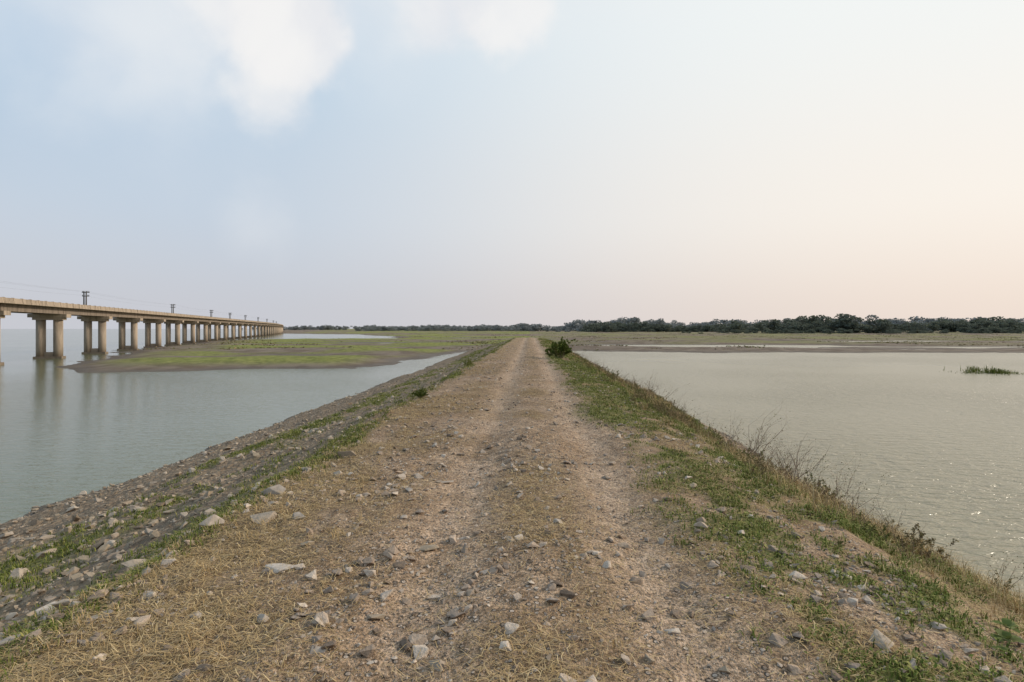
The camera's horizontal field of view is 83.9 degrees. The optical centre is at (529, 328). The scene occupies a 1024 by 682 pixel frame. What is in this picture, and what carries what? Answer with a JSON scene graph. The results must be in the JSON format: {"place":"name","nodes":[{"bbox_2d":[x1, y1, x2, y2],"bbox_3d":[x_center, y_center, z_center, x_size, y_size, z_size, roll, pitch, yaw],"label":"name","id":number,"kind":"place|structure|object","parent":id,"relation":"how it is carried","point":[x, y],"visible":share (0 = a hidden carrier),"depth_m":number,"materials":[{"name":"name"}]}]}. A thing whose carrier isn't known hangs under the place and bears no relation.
{"place":"outdoors","nodes":[
{"label":"outdoors","id":0,"kind":"place"},
{"bbox_2d":[0,329,1023,681],"bbox_3d":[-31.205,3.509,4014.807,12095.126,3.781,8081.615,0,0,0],"label":"ground","id":1,"kind":"structure","parent":0,"point":[320,353],"depth_m":4.78,"materials":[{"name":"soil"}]},
{"bbox_2d":[0,634,20,648],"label":"rock","id":2,"kind":"object","parent":1,"relation":"on","point":[3,642],"visible":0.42,"depth_m":3.21,"materials":[{"name":"stone"}]},
{"bbox_2d":[35,601,57,614],"bbox_3d":[-3.401,2.032,4.109,0.235,0.111,0.177,0,0,-22],"label":"rock","id":3,"kind":"object","parent":1,"relation":"on","point":[42,608],"visible":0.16,"depth_m":4.05,"materials":[{"name":"stone"}]},
{"bbox_2d":[0,297,283,364],"bbox_3d":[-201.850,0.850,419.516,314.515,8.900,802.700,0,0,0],"label":"railway bridge","id":4,"kind":"structure","parent":1,"relation":"on","point":[42,312],"depth_m":104.26,"materials":[{"name":"concrete"}]},
{"bbox_2d":[82,291,89,304],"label":"utility pole","id":5,"kind":"object","parent":4,"relation":"on","point":[84,298],"visible":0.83,"depth_m":98.96,"materials":[{"name":"grey concrete"}]},
{"bbox_2d":[3,281,274,321],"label":"power lines","id":6,"kind":"object","parent":5,"relation":"attached to","point":[119,298],"visible":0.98,"depth_m":107.64,"materials":[{"name":"grey metal"}]},
{"bbox_2d":[188,611,202,618],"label":"rock","id":7,"kind":"object","parent":1,"relation":"on","point":[198,614],"visible":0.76,"depth_m":3.38,"materials":[{"name":"stone"}]},
{"bbox_2d":[199,514,224,526],"bbox_3d":[-2.791,1.688,4.991,0.191,0.116,0.136,0,0,-16],"label":"rock","id":8,"kind":"object","parent":1,"relation":"on","point":[211,519],"visible":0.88,"depth_m":4.97,"materials":[{"name":"stone"}]},
{"bbox_2d":[0,345,498,635],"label":"bank gravel","id":9,"kind":"structure","parent":1,"relation":"on","point":[41,590],"depth_m":8.04,"materials":[{"name":"grey gravel"}]},
{"bbox_2d":[0,342,499,638],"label":"bank stones","id":10,"kind":"object","parent":1,"relation":"on","point":[103,545],"visible":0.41,"depth_m":7.85,"materials":[{"name":"grey stone"}]},
{"bbox_2d":[257,614,268,622],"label":"rock","id":11,"kind":"object","parent":1,"relation":"on","point":[263,616],"visible":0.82,"depth_m":3.29,"materials":[{"name":"stone"}]},
{"bbox_2d":[250,511,276,524],"bbox_3d":[-2.410,1.694,5.088,0.234,0.104,0.166,0,0,20],"label":"rock","id":12,"kind":"object","parent":1,"relation":"on","point":[266,515],"visible":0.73,"depth_m":5.07,"materials":[{"name":"stone"}]},
{"bbox_2d":[261,484,285,494],"bbox_3d":[-2.665,1.694,5.933,0.226,0.124,0.120,0,0,0],"label":"rock","id":13,"kind":"object","parent":1,"relation":"on","point":[274,490],"visible":0.82,"depth_m":5.89,"materials":[{"name":"stone"}]},
{"bbox_2d":[265,563,293,573],"bbox_3d":[-1.774,1.708,4.055,0.188,0.046,0.174,0,0,-37],"label":"rock","id":14,"kind":"object","parent":1,"relation":"on","point":[276,566],"visible":0.73,"depth_m":4.03,"materials":[{"name":"stone"}]},
{"bbox_2d":[292,512,305,519],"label":"rock","id":15,"kind":"object","parent":1,"relation":"on","point":[296,514],"visible":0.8,"depth_m":5.04,"materials":[{"name":"stone"}]},
{"bbox_2d":[301,467,311,471],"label":"rock","id":16,"kind":"object","parent":1,"relation":"on","point":[306,468],"visible":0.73,"depth_m":6.83,"materials":[{"name":"stone"}]},
{"bbox_2d":[301,541,314,545],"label":"rock","id":17,"kind":"object","parent":1,"relation":"on","point":[309,542],"visible":0.87,"depth_m":4.42,"materials":[{"name":"stone"}]},
{"bbox_2d":[310,646,324,653],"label":"rock","id":18,"kind":"object","parent":1,"relation":"on","point":[318,649],"visible":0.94,"depth_m":2.95,"materials":[{"name":"stone"}]},
{"bbox_2d":[333,470,342,475],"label":"rock","id":19,"kind":"object","parent":1,"relation":"on","point":[337,472],"visible":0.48,"depth_m":6.60,"materials":[{"name":"stone"}]},
{"bbox_2d":[337,451,355,457],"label":"rock","id":20,"kind":"object","parent":1,"relation":"on","point":[347,453],"visible":0.64,"depth_m":7.67,"materials":[{"name":"stone"}]},
{"bbox_2d":[367,614,385,619],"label":"rock","id":21,"kind":"object","parent":1,"relation":"on","point":[377,616],"visible":1,"depth_m":3.35,"materials":[{"name":"stone"}]},
{"bbox_2d":[306,340,509,455],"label":"bank weeds","id":22,"kind":"object","parent":1,"relation":"on","point":[337,445],"visible":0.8,"depth_m":11.47,"materials":[{"name":"green plant"}]},
{"bbox_2d":[411,386,427,397],"bbox_3d":[-2.689,1.580,13.988,0.385,0.326,0.417,0,0,24],"label":"roadside bush","id":23,"kind":"object","parent":1,"relation":"on","point":[420,394],"visible":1,"depth_m":13.97,"materials":[{"name":"green plant"}]},
{"bbox_2d":[419,544,438,551],"bbox_3d":[-0.794,1.686,4.389,0.168,0.026,0.116,0,0,-34],"label":"rock","id":24,"kind":"object","parent":1,"relation":"on","point":[425,548],"visible":1,"depth_m":4.37,"materials":[{"name":"stone"}]},
{"bbox_2d":[429,659,444,671],"bbox_3d":[-0.476,1.711,2.896,0.084,0.044,0.090,0,0,0],"label":"rock","id":25,"kind":"object","parent":1,"relation":"on","point":[435,663],"visible":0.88,"depth_m":2.90,"materials":[{"name":"stone"}]},
{"bbox_2d":[463,358,474,364],"bbox_3d":[-2.864,1.588,26.969,0.554,0.448,0.510,0,0,35],"label":"roadside bush","id":26,"kind":"object","parent":1,"relation":"on","point":[466,363],"visible":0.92,"depth_m":26.95,"materials":[{"name":"green plant"}]},
{"bbox_2d":[466,589,474,595],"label":"rock","id":27,"kind":"object","parent":1,"relation":"on","point":[469,592],"visible":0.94,"depth_m":3.64,"materials":[{"name":"stone"}]},
{"bbox_2d":[0,338,1023,681],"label":"green grass","id":28,"kind":"structure","parent":1,"relation":"on","point":[936,590],"depth_m":5.34,"materials":[{"name":"green plant"}]},
{"bbox_2d":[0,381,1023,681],"bbox_3d":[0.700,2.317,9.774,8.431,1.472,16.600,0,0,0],"label":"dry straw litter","id":29,"kind":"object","parent":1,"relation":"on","point":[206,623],"visible":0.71,"depth_m":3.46,"materials":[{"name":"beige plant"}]},
{"bbox_2d":[0,342,1023,681],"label":"dry grass tufts","id":30,"kind":"object","parent":1,"relation":"on","point":[1006,596],"visible":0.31,"depth_m":5.57,"materials":[{"name":"plant"}]},
{"bbox_2d":[16,344,1023,681],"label":"road stones","id":31,"kind":"object","parent":1,"relation":"on","point":[418,640],"visible":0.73,"depth_m":3.85,"materials":[{"name":"grey stone"}]},
{"bbox_2d":[545,654,551,661],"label":"rock","id":32,"kind":"object","parent":1,"relation":"on","point":[548,657],"visible":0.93,"depth_m":2.89,"materials":[{"name":"stone"}]},
{"bbox_2d":[553,518,562,523],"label":"rock","id":33,"kind":"object","parent":1,"relation":"on","point":[558,521],"visible":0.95,"depth_m":4.86,"materials":[{"name":"stone"}]},
{"bbox_2d":[545,336,575,357],"bbox_3d":[1.833,1.135,33.174,1.798,1.398,1.894,0,0,-33],"label":"roadside bush","id":34,"kind":"object","parent":1,"relation":"on","point":[564,348],"visible":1,"depth_m":33.04,"materials":[{"name":"green plant"}]},
{"bbox_2d":[143,331,1023,350],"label":"marsh grass","id":35,"kind":"structure","parent":1,"relation":"on","point":[483,342],"depth_m":172.82,"materials":[{"name":"green plant"}]},
{"bbox_2d":[242,315,1023,331],"bbox_3d":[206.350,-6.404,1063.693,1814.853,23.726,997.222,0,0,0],"label":"distant hazy trees","id":36,"kind":"object","parent":1,"relation":"on","point":[570,326],"visible":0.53,"depth_m":794.13,"materials":[{"name":"green plant"}]},
{"bbox_2d":[644,654,654,663],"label":"rock","id":37,"kind":"object","parent":1,"relation":"on","point":[648,658],"visible":1,"depth_m":2.94,"materials":[{"name":"stone"}]},
{"bbox_2d":[689,483,697,488],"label":"rock","id":38,"kind":"object","parent":1,"relation":"on","point":[694,485],"visible":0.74,"depth_m":6.16,"materials":[{"name":"stone"}]},
{"bbox_2d":[575,353,844,506],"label":"shore stones","id":39,"kind":"object","parent":1,"relation":"on","point":[723,433],"visible":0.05,"depth_m":20.35,"materials":[{"name":"grey stone"}]},
{"bbox_2d":[719,666,730,672],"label":"rock","id":40,"kind":"object","parent":1,"relation":"on","point":[725,669],"visible":1,"depth_m":2.89,"materials":[{"name":"stone"}]},
{"bbox_2d":[544,338,1015,596],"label":"leafy weeds","id":41,"kind":"object","parent":1,"relation":"on","point":[613,376],"visible":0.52,"depth_m":8.63,"materials":[{"name":"green plant"}]},
{"bbox_2d":[791,531,801,538],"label":"rock","id":42,"kind":"object","parent":1,"relation":"on","point":[796,534],"visible":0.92,"depth_m":4.90,"materials":[{"name":"stone"}]},
{"bbox_2d":[570,347,1023,588],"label":"dry weeds","id":43,"kind":"object","parent":1,"relation":"on","point":[785,465],"visible":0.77,"depth_m":8.32,"materials":[{"name":"brown plant"}]},
{"bbox_2d":[580,313,1023,333],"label":"distant trees","id":44,"kind":"object","parent":1,"relation":"on","point":[843,324],"visible":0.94,"depth_m":460.56,"materials":[{"name":"green plant"}]},
{"bbox_2d":[869,629,893,649],"bbox_3d":[1.936,1.724,3.126,0.144,0.092,0.111,0,0,-34],"label":"rock","id":45,"kind":"object","parent":1,"relation":"on","point":[882,637],"visible":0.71,"depth_m":3.12,"materials":[{"name":"stone"}]},
{"bbox_2d":[908,658,916,669],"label":"rock","id":46,"kind":"object","parent":1,"relation":"on","point":[912,662],"visible":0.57,"depth_m":2.88,"materials":[{"name":"stone"}]},
{"bbox_2d":[991,645,1008,652],"bbox_3d":[2.656,1.804,3.197,0.084,0.020,0.066,0,0,-9],"label":"broadleaf plant","id":47,"kind":"object","parent":1,"relation":"on","point":[1004,648],"visible":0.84,"depth_m":3.21,"materials":[{"name":"plant"}]},
{"bbox_2d":[990,618,1019,632],"bbox_3d":[3.008,1.877,3.600,0.152,0.049,0.122,0,0,43],"label":"broadleaf plant","id":48,"kind":"object","parent":1,"relation":"on","point":[1008,622],"visible":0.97,"depth_m":3.61,"materials":[{"name":"plant"}]},
{"bbox_2d":[993,628,1023,642],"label":"broadleaf plant","id":49,"kind":"object","parent":1,"relation":"on","point":[1008,635],"visible":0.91,"depth_m":3.41,"materials":[{"name":"plant"}]},
{"bbox_2d":[0,329,1023,599],"bbox_3d":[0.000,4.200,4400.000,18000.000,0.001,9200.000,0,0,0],"label":"lake water","id":50,"kind":"structure","parent":0,"point":[934,439],"depth_m":27.82,"materials":[{"name":"grey liquid"}]},
{"bbox_2d":[943,364,1023,374],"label":"water plants","id":51,"kind":"object","parent":50,"relation":"on","point":[991,370],"visible":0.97,"depth_m":53.54,"materials":[{"name":"green plant"}]},
{"bbox_2d":[0,0,1023,328],"label":"sky","id":52,"kind":"structure","parent":0,"point":[341,163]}
]}

